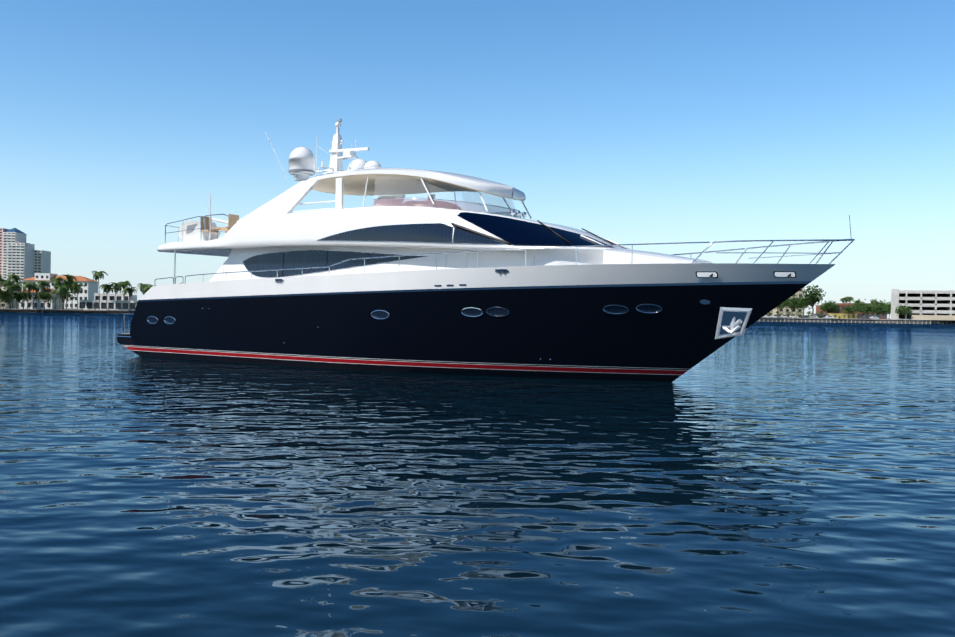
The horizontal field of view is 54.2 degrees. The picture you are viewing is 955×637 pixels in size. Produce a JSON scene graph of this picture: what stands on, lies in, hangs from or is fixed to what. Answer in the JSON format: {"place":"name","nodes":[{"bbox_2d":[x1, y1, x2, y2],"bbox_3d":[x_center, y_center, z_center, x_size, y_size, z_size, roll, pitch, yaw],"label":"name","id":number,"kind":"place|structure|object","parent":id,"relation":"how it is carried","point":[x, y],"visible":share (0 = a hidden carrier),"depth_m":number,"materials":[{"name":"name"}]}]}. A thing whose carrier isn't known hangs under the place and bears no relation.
{"place":"outdoors","nodes":[
{"label":"outdoors","id":0,"kind":"place"},
{"bbox_2d":[374,198,518,210],"bbox_3d":[-0.533,-3.955,33.226,3.624,0.225,5.393,1,0,36],"label":"flybridge railing","id":1,"kind":"object","parent":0,"point":[442,199],"visible":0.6,"depth_m":31.35,"materials":[{"name":"silver metal"}]},
{"bbox_2d":[0,312,954,636],"bbox_3d":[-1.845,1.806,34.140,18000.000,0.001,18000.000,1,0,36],"label":"water surface","id":2,"kind":"object","parent":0,"point":[776,480],"depth_m":10.41,"materials":[{"name":"blue liquid"}]},
{"bbox_2d":[130,263,835,381],"bbox_3d":[-1.559,0.673,33.941,28.118,4.775,7.000,1,0,36],"label":"yacht hull","id":3,"kind":"object","parent":2,"relation":"on","point":[563,321],"visible":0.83,"depth_m":29.51,"materials":[{"name":"blue metal"}]},
{"bbox_2d":[116,314,140,355],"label":"swim platform","id":4,"kind":"structure","parent":3,"relation":"attached to","point":[125,340],"depth_m":39.92,"materials":[{"name":"blue wood"}]},
{"bbox_2d":[210,247,711,280],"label":"deck house","id":5,"kind":"structure","parent":3,"relation":"on","point":[234,260],"depth_m":30.21,"materials":[{"name":"white plastic"}]},
{"bbox_2d":[157,206,624,256],"bbox_3d":[-3.768,-3.041,35.547,20.790,1.660,6.302,1,0,36],"label":"upper superstructure","id":6,"kind":"object","parent":5,"relation":"on","point":[307,229],"visible":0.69,"depth_m":32.57,"materials":[{"name":"white plastic"}]},
{"bbox_2d":[165,193,238,242],"bbox_3d":[-9.704,-3.980,39.818,4.376,2.000,5.940,1,0,36],"label":"boat deck equipment","id":7,"kind":"object","parent":6,"relation":"on","point":[204,228],"visible":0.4,"depth_m":38.20,"materials":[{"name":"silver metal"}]},
{"bbox_2d":[236,176,531,222],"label":"roof supports","id":8,"kind":"object","parent":6,"relation":"on","point":[288,201],"visible":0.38,"depth_m":34.30,"materials":[{"name":"white plastic"}]},
{"bbox_2d":[306,168,525,200],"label":"hardtop roof","id":9,"kind":"structure","parent":8,"relation":"on","point":[355,180],"depth_m":33.12,"materials":[{"name":"white plastic"}]},
{"bbox_2d":[265,118,526,218],"bbox_3d":[-2.747,-5.617,34.725,10.350,4.412,4.362,1,0,36],"label":"mast and domes","id":10,"kind":"object","parent":9,"relation":"on","point":[301,163],"visible":0.69,"depth_m":35.95,"materials":[{"name":"grey plastic"}]},
{"bbox_2d":[375,175,513,208],"bbox_3d":[-0.634,-4.404,33.301,3.560,1.054,5.360,1,0,36],"label":"clear enclosure","id":11,"kind":"object","parent":9,"relation":"hanging from","point":[476,193],"visible":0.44,"depth_m":31.61,"materials":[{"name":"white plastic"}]},
{"bbox_2d":[378,196,395,198],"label":"helm seat covers","id":12,"kind":"object","parent":6,"relation":"on","point":[382,197],"depth_m":33.26,"materials":[{"name":"white leather"}]},
{"bbox_2d":[372,199,521,217],"bbox_3d":[-0.485,-3.754,33.190,3.750,0.597,5.560,1,0,36],"label":"flybridge windscreen","id":13,"kind":"object","parent":6,"relation":"on","point":[466,206],"visible":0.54,"depth_m":31.25,"materials":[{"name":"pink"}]},
{"bbox_2d":[223,215,629,277],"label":"window mullions","id":14,"kind":"object","parent":5,"relation":"on","point":[454,225],"depth_m":30.22,"materials":[{"name":"black metal"}]},
{"bbox_2d":[243,212,625,276],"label":"yacht windows","id":15,"kind":"structure","parent":5,"relation":"attached to","point":[516,232],"depth_m":30.65,"materials":[{"name":"black glass"}]},
{"bbox_2d":[147,269,795,359],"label":"hull fittings","id":16,"kind":"object","parent":3,"relation":"on","point":[732,322],"visible":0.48,"depth_m":27.34,"materials":[{"name":"silver metal"}]},
{"bbox_2d":[154,215,854,285],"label":"deck rails","id":17,"kind":"object","parent":3,"relation":"on","point":[719,251],"visible":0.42,"depth_m":27.55,"materials":[{"name":"silver metal"}]},
{"bbox_2d":[0,307,954,323],"bbox_3d":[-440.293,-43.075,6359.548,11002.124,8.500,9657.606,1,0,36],"label":"seawall","id":18,"kind":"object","parent":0,"point":[762,319],"depth_m":458.84,"materials":[{"name":"concrete"}]},
{"bbox_2d":[0,228,886,318],"bbox_3d":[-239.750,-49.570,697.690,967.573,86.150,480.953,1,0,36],"label":"shore buildings","id":19,"kind":"structure","parent":18,"relation":"on","point":[22,259],"depth_m":527.90,"materials":[{"name":"white paint"}]},
{"bbox_2d":[0,285,913,318],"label":"broadleaf trees","id":20,"kind":"object","parent":18,"relation":"on","point":[811,298],"visible":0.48,"depth_m":473.56,"materials":[{"name":"green plant"}]},
{"bbox_2d":[0,271,918,317],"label":"palm trees","id":21,"kind":"object","parent":18,"relation":"on","point":[68,284],"visible":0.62,"depth_m":367.48,"materials":[{"name":"green plant"}]},
{"bbox_2d":[763,315,878,318],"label":"parked cars","id":22,"kind":"object","parent":18,"relation":"on","point":[814,316],"visible":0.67,"depth_m":467.57,"materials":[{"name":"white"}]},
{"bbox_2d":[891,289,954,319],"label":"parking garage","id":23,"kind":"structure","parent":18,"relation":"on","point":[937,305],"depth_m":468.48,"materials":[{"name":"concrete"}]},
{"bbox_2d":[0,0,954,318],"label":"sky","id":24,"kind":"structure","parent":0,"point":[618,121],"materials":[{"name":"blue"}]}
]}

